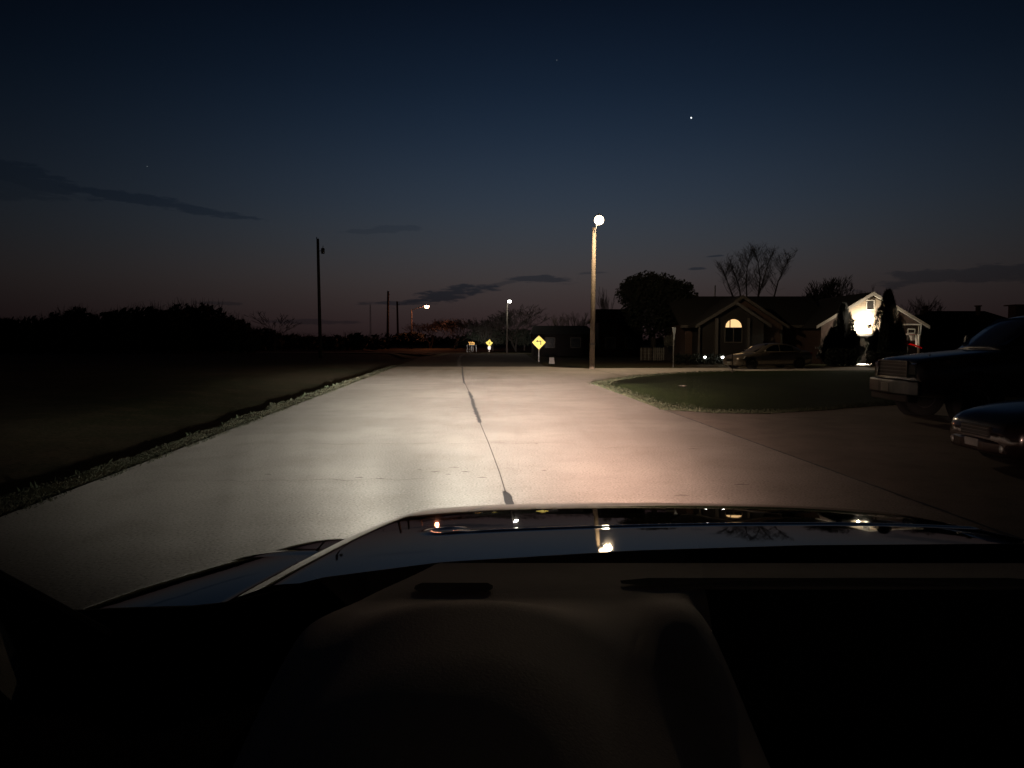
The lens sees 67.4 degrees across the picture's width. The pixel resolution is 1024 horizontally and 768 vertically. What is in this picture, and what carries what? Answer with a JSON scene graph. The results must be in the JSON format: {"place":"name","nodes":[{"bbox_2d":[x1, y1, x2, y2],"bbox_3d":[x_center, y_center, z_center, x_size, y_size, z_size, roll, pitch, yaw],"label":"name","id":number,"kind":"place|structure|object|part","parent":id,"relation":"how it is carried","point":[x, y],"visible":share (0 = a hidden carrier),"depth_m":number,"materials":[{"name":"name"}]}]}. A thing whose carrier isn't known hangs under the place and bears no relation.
{"place":"outdoors","nodes":[
{"label":"outdoors","id":0,"kind":"place"},
{"bbox_2d":[17,380,347,490],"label":"field grass","id":1,"kind":"structure","parent":0,"point":[31,484],"depth_m":13.33,"materials":[{"name":"green plant"}]},
{"bbox_2d":[98,351,662,353],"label":"crossing street","id":2,"kind":"structure","parent":0,"point":[338,352],"depth_m":102.14,"materials":[{"name":"grey asphalt"}]},
{"bbox_2d":[361,349,446,356],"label":"verge path","id":3,"kind":"structure","parent":0,"point":[430,355],"depth_m":87.46,"materials":[{"name":"grey concrete"}]},
{"bbox_2d":[396,353,544,366],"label":"asphalt road","id":4,"kind":"structure","parent":0,"point":[489,360],"depth_m":58.55,"materials":[{"name":"grey asphalt"}]},
{"bbox_2d":[457,353,465,366],"bbox_3d":[-4.693,-2.426,71.015,0.692,0.001,47.968,0,3,-3],"label":"crack seal","id":5,"kind":"object","parent":4,"relation":"on","point":[459,362],"visible":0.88,"depth_m":58.41,"materials":[{"name":"black asphalt"}]},
{"bbox_2d":[506,299,510,353],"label":"street lamp","id":6,"kind":"object","parent":4,"relation":"on","point":[509,300],"visible":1,"depth_m":91.30,"materials":[{"name":"grey metal"}]},
{"bbox_2d":[0,367,1008,608],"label":"road","id":7,"kind":"structure","parent":0,"point":[181,511],"depth_m":9.05,"materials":[{"name":"concrete"}]},
{"bbox_2d":[217,478,437,481],"bbox_3d":[-2.083,1.099,8.800,2.684,0.001,0.144,0,3,-3],"label":"hairline crack","id":8,"kind":"object","parent":7,"relation":"on","point":[335,479],"visible":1,"depth_m":8.83,"materials":[{"name":"grey concrete"}]},
{"bbox_2d":[467,392,481,422],"bbox_3d":[-0.982,0.495,19.473,0.151,0.001,9.174,0,3,-5],"label":"crack seal","id":9,"kind":"object","parent":7,"relation":"on","point":[475,409],"visible":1,"depth_m":18.05,"materials":[{"name":"grey asphalt"}]},
{"bbox_2d":[480,423,505,490],"bbox_3d":[-0.335,0.947,11.494,0.033,0.001,6.861,0,3,-5],"label":"road joint","id":10,"kind":"object","parent":7,"relation":"on","point":[494,459],"visible":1,"depth_m":10.27,"materials":[{"name":"grey asphalt"}]},
{"bbox_2d":[502,491,513,503],"bbox_3d":[-0.032,1.164,7.663,0.091,0.001,0.978,0,3,-4],"label":"crack seal","id":11,"kind":"object","parent":7,"relation":"on","point":[507,498],"visible":0.7,"depth_m":7.77,"materials":[{"name":"grey asphalt"}]},
{"bbox_2d":[0,503,1023,767],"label":"car","id":12,"kind":"object","parent":7,"relation":"on","point":[636,635],"visible":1,"depth_m":0.82,"materials":[{"name":"grey paint"}]},
{"bbox_2d":[666,410,1021,538],"bbox_3d":[3.928,1.060,9.475,0.066,0.001,16.821,0,3,-3],"label":"road joint","id":13,"kind":"object","parent":7,"relation":"on","point":[1011,535],"visible":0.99,"depth_m":8.12,"materials":[{"name":"grey concrete"}]},
{"bbox_2d":[0,341,1016,520],"bbox_3d":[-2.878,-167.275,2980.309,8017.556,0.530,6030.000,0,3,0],"label":"ground","id":14,"kind":"structure","parent":0,"point":[65,415],"depth_m":24.79,"materials":[{"name":"green plant"}]},
{"bbox_2d":[0,297,391,352],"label":"woodland","id":15,"kind":"object","parent":14,"relation":"on","point":[175,328],"visible":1,"depth_m":105.19,"materials":[{"name":"green plant"}]},
{"bbox_2d":[0,365,397,516],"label":"verge grass","id":16,"kind":"structure","parent":14,"relation":"on","point":[161,456],"depth_m":10.99,"materials":[{"name":"green plant"}]},
{"bbox_2d":[245,311,302,350],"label":"bare tree","id":17,"kind":"object","parent":14,"relation":"on","point":[279,321],"visible":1,"depth_m":117.41,"materials":[{"name":"brown plant"}]},
{"bbox_2d":[316,237,324,357],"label":"utility pole","id":18,"kind":"object","parent":14,"relation":"on","point":[319,304],"visible":1,"depth_m":71.57,"materials":[{"name":"brown wood"}]},
{"bbox_2d":[386,290,389,348],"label":"utility pole","id":19,"kind":"object","parent":14,"relation":"on","point":[387,330],"visible":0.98,"depth_m":149.32,"materials":[{"name":"brown wood"}]},
{"bbox_2d":[396,301,399,346],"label":"utility pole","id":20,"kind":"object","parent":14,"relation":"on","point":[397,304],"visible":0.91,"depth_m":188.22,"materials":[{"name":"brown wood"}]},
{"bbox_2d":[392,332,424,348],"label":"dense bush","id":21,"kind":"object","parent":14,"relation":"on","point":[409,338],"visible":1,"depth_m":148.20,"materials":[{"name":"green plant"}]},
{"bbox_2d":[411,305,428,348],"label":"street lamp","id":22,"kind":"object","parent":14,"relation":"on","point":[426,306],"visible":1,"depth_m":149.37,"materials":[{"name":"brown metal"}]},
{"bbox_2d":[404,317,459,347],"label":"bare tree","id":23,"kind":"object","parent":14,"relation":"on","point":[424,326],"visible":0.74,"depth_m":164.31,"materials":[{"name":"brown plant"}]},
{"bbox_2d":[428,318,481,348],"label":"bare tree","id":24,"kind":"object","parent":14,"relation":"on","point":[451,324],"visible":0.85,"depth_m":149.05,"materials":[{"name":"brown plant"}]},
{"bbox_2d":[465,317,501,350],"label":"bare tree","id":25,"kind":"object","parent":14,"relation":"on","point":[485,330],"visible":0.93,"depth_m":116.35,"materials":[{"name":"brown plant"}]},
{"bbox_2d":[308,332,663,345],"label":"scrub","id":26,"kind":"object","parent":14,"relation":"on","point":[659,341],"visible":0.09,"depth_m":248.18,"materials":[{"name":"brown plant"}]},
{"bbox_2d":[465,329,510,350],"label":"dense bush","id":27,"kind":"object","parent":14,"relation":"on","point":[496,337],"visible":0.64,"depth_m":123.25,"materials":[{"name":"green plant"}]},
{"bbox_2d":[486,339,492,351],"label":"curve sign","id":28,"kind":"object","parent":14,"relation":"on","point":[489,342],"visible":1,"depth_m":102.86,"materials":[{"name":"metal"}]},
{"bbox_2d":[487,304,547,351],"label":"bare tree","id":29,"kind":"object","parent":14,"relation":"on","point":[503,321],"visible":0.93,"depth_m":110.07,"materials":[{"name":"brown plant"}]},
{"bbox_2d":[508,329,530,350],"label":"dense bush","id":30,"kind":"object","parent":14,"relation":"on","point":[524,338],"visible":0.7,"depth_m":118.54,"materials":[{"name":"green plant"}]},
{"bbox_2d":[532,336,545,361],"bbox_3d":[2.027,-2.664,57.970,1.070,2.020,0.064,0,3,0],"label":"turn sign","id":31,"kind":"object","parent":14,"relation":"on","point":[538,342],"visible":0.96,"depth_m":57.92,"materials":[{"name":"metal"}]},
{"bbox_2d":[549,357,554,363],"bbox_3d":[2.722,-1.608,52.674,0.397,0.450,0.358,0,3,0],"label":"utility box","id":32,"kind":"object","parent":14,"relation":"on","point":[551,360],"visible":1,"depth_m":52.51,"materials":[{"name":"grey metal"}]},
{"bbox_2d":[545,314,569,325],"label":"bare tree","id":33,"kind":"object","parent":14,"relation":"on","point":[554,321],"visible":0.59,"depth_m":99.89,"materials":[{"name":"brown plant"}]},
{"bbox_2d":[563,312,589,325],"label":"bare tree","id":34,"kind":"object","parent":14,"relation":"on","point":[577,321],"visible":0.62,"depth_m":99.67,"materials":[{"name":"brown plant"}]},
{"bbox_2d":[596,287,614,308],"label":"bare tree","id":35,"kind":"object","parent":14,"relation":"on","point":[603,305],"visible":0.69,"depth_m":87.77,"materials":[{"name":"brown plant"}]},
{"bbox_2d":[640,347,663,359],"bbox_3d":[10.759,-2.321,58.993,1.880,1.020,0.060,0,3,0],"label":"picket fence","id":36,"kind":"object","parent":14,"relation":"on","point":[644,353],"visible":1,"depth_m":58.97,"materials":[{"name":"paint"}]},
{"bbox_2d":[615,270,695,360],"bbox_3d":[11.396,-5.458,61.733,6.605,7.197,7.442,0,3,0],"label":"broad tree","id":37,"kind":"object","parent":14,"relation":"on","point":[651,292],"visible":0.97,"depth_m":60.33,"materials":[{"name":"green plant"}]},
{"bbox_2d":[672,327,675,366],"bbox_3d":[9.854,-2.253,46.845,0.060,2.398,0.800,2,4,28],"label":"yield sign","id":38,"kind":"object","parent":14,"relation":"on","point":[674,329],"visible":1,"depth_m":46.83,"materials":[{"name":"metal"}]},
{"bbox_2d":[671,353,725,364],"bbox_3d":[12.590,-1.676,51.481,3.803,0.866,1.096,0,3,0],"label":"hedge","id":39,"kind":"object","parent":14,"relation":"on","point":[694,359],"visible":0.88,"depth_m":51.31,"materials":[{"name":"green plant"}]},
{"bbox_2d":[714,241,797,295],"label":"tall bare tree","id":40,"kind":"object","parent":14,"relation":"on","point":[747,264],"visible":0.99,"depth_m":71.38,"materials":[{"name":"brown plant"}]},
{"bbox_2d":[813,326,844,365],"bbox_3d":[20.703,-2.474,49.861,1.953,2.659,1.928,0,3,0],"label":"cedar tree","id":41,"kind":"object","parent":14,"relation":"on","point":[833,339],"visible":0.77,"depth_m":49.49,"materials":[{"name":"green plant"}]},
{"bbox_2d":[802,274,856,300],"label":"bare tree","id":42,"kind":"object","parent":14,"relation":"on","point":[830,290],"visible":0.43,"depth_m":74.92,"materials":[{"name":"brown plant"}]},
{"bbox_2d":[820,301,860,359],"bbox_3d":[21.708,-3.342,50.960,2.323,4.267,2.777,0,3,0],"label":"cedar tree","id":43,"kind":"object","parent":14,"relation":"on","point":[845,323],"visible":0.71,"depth_m":50.07,"materials":[{"name":"green plant"}]},
{"bbox_2d":[845,331,866,365],"bbox_3d":[22.220,-2.350,49.812,1.616,2.417,1.533,2,4,28],"label":"cedar tree","id":44,"kind":"object","parent":14,"relation":"on","point":[854,341],"visible":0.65,"depth_m":49.64,"materials":[{"name":"green plant"}]},
{"bbox_2d":[799,292,929,363],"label":"garage wing","id":45,"kind":"structure","parent":14,"relation":"on","point":[862,307],"depth_m":53.20,"materials":[{"name":"white paint"}]},
{"bbox_2d":[860,338,868,362],"bbox_3d":[24.067,-2.283,53.245,1.411,1.770,0.038,0,3,0],"label":"garage door","id":46,"kind":"structure","parent":45,"relation":"in","point":[862,340],"depth_m":53.20,"materials":[{"name":"paint"}]},
{"bbox_2d":[865,328,878,354],"bbox_3d":[24.205,-2.424,50.305,2.101,2.508,1.716,-2,4,-28],"label":"cedar tree","id":47,"kind":"object","parent":14,"relation":"on","point":[869,338],"visible":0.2,"depth_m":50.15,"materials":[{"name":"green plant"}]},
{"bbox_2d":[863,288,905,356],"bbox_3d":[23.974,-3.680,49.473,2.718,5.109,2.774,0,3,0],"label":"cedar tree","id":48,"kind":"object","parent":14,"relation":"on","point":[887,312],"visible":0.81,"depth_m":49.04,"materials":[{"name":"green plant"}]},
{"bbox_2d":[865,351,907,366],"bbox_3d":[23.040,-1.527,47.198,2.586,1.117,1.096,0,3,0],"label":"hedge","id":49,"kind":"object","parent":14,"relation":"on","point":[872,358],"visible":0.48,"depth_m":47.04,"materials":[{"name":"green plant"}]},
{"bbox_2d":[884,320,909,354],"bbox_3d":[24.414,-2.615,48.945,1.796,3.044,1.811,0,3,0],"label":"cedar tree","id":50,"kind":"object","parent":14,"relation":"on","point":[901,343],"visible":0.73,"depth_m":48.63,"materials":[{"name":"green plant"}]},
{"bbox_2d":[903,324,921,352],"bbox_3d":[26.466,-2.644,51.132,1.358,2.707,1.600,0,3,0],"label":"basketball hoop","id":51,"kind":"object","parent":14,"relation":"on","point":[912,335],"visible":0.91,"depth_m":50.84,"materials":[{"name":"white plastic"}]},
{"bbox_2d":[913,306,930,316],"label":"dark house","id":52,"kind":"structure","parent":14,"relation":"on","point":[925,309],"depth_m":81.78,"materials":[{"name":"brown"}]},
{"bbox_2d":[899,297,945,314],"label":"bare tree","id":53,"kind":"object","parent":14,"relation":"on","point":[919,307],"visible":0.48,"depth_m":83.62,"materials":[{"name":"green plant"}]},
{"bbox_2d":[0,0,1023,340],"label":"sky","id":54,"kind":"structure","parent":0,"point":[441,155],"materials":[{"name":"blue"}]},
{"bbox_2d":[529,326,589,355],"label":"dark house","id":55,"kind":"structure","parent":0,"point":[567,340],"depth_m":80.22,"materials":[{"name":"black glass"}]},
{"bbox_2d":[544,337,554,347],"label":"window","id":56,"kind":"structure","parent":55,"relation":"in","point":[550,341],"depth_m":80.14,"materials":[{"name":"grey glass"}]},
{"bbox_2d":[570,337,580,347],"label":"window","id":57,"kind":"structure","parent":55,"relation":"in","point":[575,342],"depth_m":80.14,"materials":[{"name":"black glass"}]},
{"bbox_2d":[587,309,642,356],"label":"dark house","id":58,"kind":"structure","parent":0,"point":[616,335],"depth_m":76.19,"materials":[{"name":"black glass"}]},
{"bbox_2d":[605,337,615,347],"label":"window","id":59,"kind":"structure","parent":58,"relation":"in","point":[610,342],"depth_m":76.15,"materials":[{"name":"black glass"}]},
{"bbox_2d":[625,337,635,347],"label":"window","id":60,"kind":"structure","parent":58,"relation":"in","point":[630,342],"depth_m":76.15,"materials":[{"name":"black glass"}]},
{"bbox_2d":[548,367,874,382],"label":"side street","id":61,"kind":"structure","parent":0,"point":[591,375],"depth_m":40.95,"materials":[{"name":"concrete"}]},
{"bbox_2d":[589,213,603,368],"bbox_3d":[4.640,-5.034,42.389,0.504,8.497,1.541,-1,3,-9],"label":"street lamp","id":62,"kind":"object","parent":61,"relation":"on","point":[598,219],"visible":0.97,"depth_m":42.90,"materials":[{"name":"brown wood"}]},
{"bbox_2d":[723,343,811,368],"bbox_3d":[14.654,-1.612,44.172,4.958,1.514,2.180,-1,3,-16],"label":"parked car","id":63,"kind":"object","parent":61,"relation":"on","point":[778,355],"visible":0.96,"depth_m":43.42,"materials":[{"name":"beige paint"}]},
{"bbox_3d":[14.592,-2.026,43.271,1.000,0.350,0.128,-1,3,-16],"label":"side window","id":64,"kind":"part","parent":63,"relation":"part of","materials":[{"name":"black glass"}]},
{"bbox_3d":[15.591,-2.043,43.557,0.920,0.350,0.128,-1,3,-16],"label":"side window","id":65,"kind":"part","parent":63,"relation":"part of","materials":[{"name":"black glass"}]},
{"bbox_2d":[656,285,818,363],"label":"brick house","id":66,"kind":"structure","parent":0,"point":[716,325],"depth_m":55.17,"materials":[{"name":"brown brick"}]},
{"bbox_2d":[724,318,742,327],"bbox_3d":[15.449,-4.233,53.534,1.262,0.691,0.085,0,3,0],"label":"window","id":67,"kind":"structure","parent":66,"relation":"in","point":[731,323],"depth_m":53.54,"materials":[{"name":"yellow glass"}]},
{"bbox_2d":[724,328,742,342],"bbox_3d":[15.449,-3.374,53.590,1.256,1.011,0.070,0,3,0],"label":"window","id":68,"kind":"structure","parent":66,"relation":"in","point":[731,335],"depth_m":53.59,"materials":[{"name":"black glass"}]},
{"bbox_2d":[591,370,1015,413],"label":"lawn","id":69,"kind":"structure","parent":0,"point":[758,390],"depth_m":23.23,"materials":[{"name":"green plant"}]},
{"bbox_2d":[667,403,1023,538],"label":"driveway","id":70,"kind":"structure","parent":0,"point":[919,458],"depth_m":10.78,"materials":[{"name":"concrete"}]},
{"bbox_2d":[870,316,1023,419],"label":"pickup truck","id":71,"kind":"object","parent":70,"relation":"on","point":[984,366],"visible":0.9,"depth_m":14.60,"materials":[{"name":"grey paint"}]},
{"bbox_2d":[950,398,1023,460],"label":"parked car","id":72,"kind":"object","parent":70,"relation":"on","point":[996,429],"visible":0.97,"depth_m":9.53,"materials":[{"name":"blue paint"}]},
{"bbox_2d":[854,363,872,365],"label":"garage driveway","id":73,"kind":"structure","parent":0,"point":[861,364],"depth_m":50.60,"materials":[{"name":"concrete"}]},
{"bbox_2d":[916,304,1023,352],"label":"dark house","id":74,"kind":"structure","parent":0,"point":[948,330],"depth_m":63.83,"materials":[{"name":"black glass"}]},
{"bbox_2d":[960,336,972,346],"bbox_3d":[36.877,-3.293,62.183,1.120,1.120,0.060,0,3,0],"label":"window","id":75,"kind":"structure","parent":74,"relation":"in","point":[962,337],"depth_m":62.15,"materials":[{"name":"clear glass"}]}
]}

